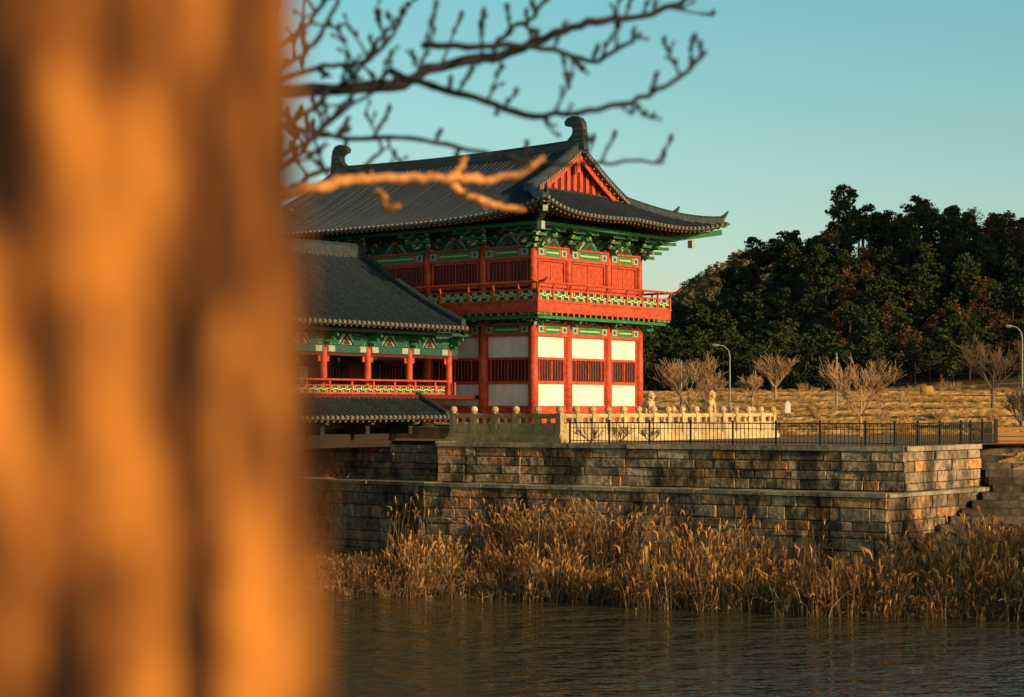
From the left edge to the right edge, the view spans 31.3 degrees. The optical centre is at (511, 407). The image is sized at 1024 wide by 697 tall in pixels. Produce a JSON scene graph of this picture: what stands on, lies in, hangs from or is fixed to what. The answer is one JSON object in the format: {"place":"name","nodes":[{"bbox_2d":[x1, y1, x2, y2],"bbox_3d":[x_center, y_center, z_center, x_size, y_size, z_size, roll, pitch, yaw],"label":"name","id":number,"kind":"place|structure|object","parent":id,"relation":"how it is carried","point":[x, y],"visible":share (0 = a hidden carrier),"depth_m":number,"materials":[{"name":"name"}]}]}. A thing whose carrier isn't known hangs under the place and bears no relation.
{"place":"outdoors","nodes":[
{"label":"outdoors","id":0,"kind":"place"},
{"bbox_2d":[299,0,1023,298],"label":"sky","id":1,"kind":"structure","parent":0,"point":[788,103],"materials":[{"name":"blue"}]},
{"bbox_2d":[318,243,1023,616],"bbox_3d":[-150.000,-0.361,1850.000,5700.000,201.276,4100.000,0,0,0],"label":"ground","id":2,"kind":"structure","parent":0,"point":[960,379],"depth_m":127.13,"materials":[{"name":"brown plant"}]},
{"bbox_2d":[0,0,325,696],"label":"tree trunk","id":3,"kind":"object","parent":2,"relation":"on","point":[160,535],"visible":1,"depth_m":0.94,"materials":[{"name":"brown plant"}]},
{"bbox_2d":[299,0,715,212],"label":"bare branch tree","id":4,"kind":"object","parent":2,"relation":"on","point":[400,81],"visible":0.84,"depth_m":8.02,"materials":[{"name":"brown plant"}]},
{"bbox_2d":[317,441,990,575],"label":"stone retaining wall","id":5,"kind":"structure","parent":2,"relation":"on","point":[914,481],"depth_m":71.17,"materials":[{"name":"grey stone"}]},
{"bbox_2d":[321,479,1023,620],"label":"reed bed","id":6,"kind":"object","parent":2,"relation":"on","point":[987,580],"visible":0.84,"depth_m":65.21,"materials":[{"name":"brown plant"}]},
{"bbox_2d":[680,360,681,405],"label":"utility pole","id":7,"kind":"object","parent":2,"relation":"on","point":[680,386],"visible":0.52,"depth_m":119.94,"materials":[{"name":"metal"}]},
{"bbox_2d":[648,348,727,420],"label":"bare tree","id":8,"kind":"object","parent":2,"relation":"on","point":[674,374],"visible":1,"depth_m":104.82,"materials":[{"name":"brown plant"}]},
{"bbox_2d":[696,372,728,399],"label":"bare tree","id":9,"kind":"object","parent":2,"relation":"on","point":[715,388],"visible":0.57,"depth_m":117.85,"materials":[{"name":"brown plant"}]},
{"bbox_2d":[712,344,730,411],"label":"street lamp","id":10,"kind":"object","parent":2,"relation":"on","point":[729,374],"visible":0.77,"depth_m":109.96,"materials":[{"name":"metal"}]},
{"bbox_2d":[665,243,806,327],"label":"distant hill woodland","id":11,"kind":"object","parent":2,"relation":"on","point":[693,288],"visible":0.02,"depth_m":587.97,"materials":[{"name":"green plant"}]},
{"bbox_2d":[734,369,763,405],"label":"bare tree","id":12,"kind":"object","parent":2,"relation":"on","point":[752,380],"visible":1,"depth_m":127.93,"materials":[{"name":"brown plant"}]},
{"bbox_2d":[739,400,759,411],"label":"bare shrub","id":13,"kind":"object","parent":2,"relation":"on","point":[745,405],"visible":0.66,"depth_m":112.07,"materials":[{"name":"brown plant"}]},
{"bbox_2d":[752,349,799,399],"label":"bare tree","id":14,"kind":"object","parent":2,"relation":"on","point":[770,369],"visible":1,"depth_m":131.59,"materials":[{"name":"brown plant"}]},
{"bbox_2d":[785,401,790,415],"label":"information sign","id":15,"kind":"object","parent":2,"relation":"on","point":[787,407],"visible":1,"depth_m":109.97,"materials":[{"name":"white paint"}]},
{"bbox_2d":[797,382,813,393],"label":"bare shrub","id":16,"kind":"object","parent":2,"relation":"on","point":[804,385],"visible":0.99,"depth_m":149.97,"materials":[{"name":"brown plant"}]},
{"bbox_2d":[643,383,1020,434],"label":"field grass","id":17,"kind":"structure","parent":2,"relation":"on","point":[725,397],"depth_m":125.57,"materials":[{"name":"brown plant"}]},
{"bbox_2d":[643,184,1023,390],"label":"hill forest","id":18,"kind":"object","parent":2,"relation":"on","point":[703,325],"visible":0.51,"depth_m":217.93,"materials":[{"name":"green plant"}]},
{"bbox_2d":[835,353,837,405],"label":"utility pole","id":19,"kind":"object","parent":2,"relation":"on","point":[836,396],"visible":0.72,"depth_m":119.94,"materials":[{"name":"metal"}]},
{"bbox_2d":[871,407,890,422],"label":"bare shrub","id":20,"kind":"object","parent":2,"relation":"on","point":[876,415],"visible":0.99,"depth_m":103.88,"materials":[{"name":"brown plant"}]},
{"bbox_2d":[895,386,912,399],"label":"bare shrub","id":21,"kind":"object","parent":2,"relation":"on","point":[907,391],"visible":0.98,"depth_m":139.72,"materials":[{"name":"brown plant"}]},
{"bbox_2d":[928,406,948,419],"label":"bare shrub","id":22,"kind":"object","parent":2,"relation":"on","point":[937,414],"visible":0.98,"depth_m":106.92,"materials":[{"name":"brown plant"}]},
{"bbox_2d":[937,381,961,394],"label":"bare shrub","id":23,"kind":"object","parent":2,"relation":"on","point":[954,385],"visible":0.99,"depth_m":145.98,"materials":[{"name":"brown plant"}]},
{"bbox_2d":[916,448,1023,548],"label":"stone steps","id":24,"kind":"structure","parent":2,"relation":"on","point":[1005,496],"depth_m":69.99,"materials":[{"name":"grey stone"}]},
{"bbox_2d":[953,330,1023,407],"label":"bare tree","id":25,"kind":"object","parent":2,"relation":"on","point":[995,360],"visible":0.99,"depth_m":117.65,"materials":[{"name":"brown plant"}]},
{"bbox_2d":[996,377,1023,431],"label":"bare tree","id":26,"kind":"object","parent":2,"relation":"on","point":[1012,401],"visible":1,"depth_m":97.60,"materials":[{"name":"brown plant"}]},
{"bbox_2d":[1005,324,1023,425],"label":"street lamp","id":27,"kind":"object","parent":2,"relation":"on","point":[1009,325],"visible":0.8,"depth_m":99.97,"materials":[{"name":"metal"}]},
{"bbox_2d":[323,590,1023,696],"bbox_3d":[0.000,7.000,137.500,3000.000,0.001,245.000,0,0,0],"label":"river water","id":28,"kind":"structure","parent":0,"point":[378,645],"depth_m":52.34,"materials":[{"name":"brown liquid"}]},
{"bbox_2d":[392,434,1023,445],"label":"terrace ground","id":29,"kind":"structure","parent":0,"point":[852,438],"depth_m":81.69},
{"bbox_2d":[303,239,478,447],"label":"covered bridge","id":30,"kind":"structure","parent":29,"relation":"on","point":[357,293],"depth_m":82.36,"materials":[{"name":"grey tile"}]},
{"bbox_2d":[301,117,729,438],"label":"pavilion gate tower","id":31,"kind":"structure","parent":29,"relation":"on","point":[542,294],"depth_m":87.98,"materials":[{"name":"red paint"}]},
{"bbox_2d":[575,425,604,442],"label":"bare shrub","id":32,"kind":"object","parent":29,"relation":"on","point":[596,432],"visible":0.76,"depth_m":74.82,"materials":[{"name":"brown plant"}]},
{"bbox_2d":[445,406,779,442],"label":"stone balustrade","id":33,"kind":"object","parent":29,"relation":"on","point":[515,430],"visible":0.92,"depth_m":79.45,"materials":[{"name":"beige stone"}]},
{"bbox_2d":[610,424,636,448],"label":"bare shrub","id":34,"kind":"object","parent":29,"relation":"on","point":[621,431],"visible":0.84,"depth_m":74.30,"materials":[{"name":"brown plant"}]},
{"bbox_2d":[641,391,655,421],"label":"stone guardian statue","id":35,"kind":"object","parent":29,"relation":"on","point":[647,403],"visible":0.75,"depth_m":86.17,"materials":[{"name":"beige stone"}]},
{"bbox_2d":[639,426,659,443],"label":"bare shrub","id":36,"kind":"object","parent":29,"relation":"on","point":[642,433],"visible":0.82,"depth_m":73.90,"materials":[{"name":"brown plant"}]},
{"bbox_2d":[701,390,716,421],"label":"stone guardian statue","id":37,"kind":"object","parent":29,"relation":"on","point":[710,398],"visible":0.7,"depth_m":89.81,"materials":[{"name":"beige stone"}]},
{"bbox_2d":[569,420,991,445],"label":"iron fence","id":38,"kind":"object","parent":29,"relation":"on","point":[986,432],"visible":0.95,"depth_m":71.04,"materials":[{"name":"black metal"}]},
{"bbox_2d":[818,352,906,435],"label":"bare tree","id":39,"kind":"object","parent":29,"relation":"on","point":[840,379],"visible":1,"depth_m":94.06,"materials":[{"name":"brown plant"}]},
{"bbox_2d":[958,420,984,438],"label":"bare shrub","id":40,"kind":"object","parent":29,"relation":"on","point":[979,426],"visible":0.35,"depth_m":76.95,"materials":[{"name":"brown plant"}]},
{"bbox_2d":[994,419,1023,446],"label":"wooden barrier","id":41,"kind":"object","parent":29,"relation":"on","point":[996,433],"visible":0.97,"depth_m":75.62,"materials":[{"name":"brown wood"}]},
{"bbox_2d":[919,386,933,394],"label":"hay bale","id":42,"kind":"object","parent":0,"point":[927,389],"visible":0.69,"depth_m":149.63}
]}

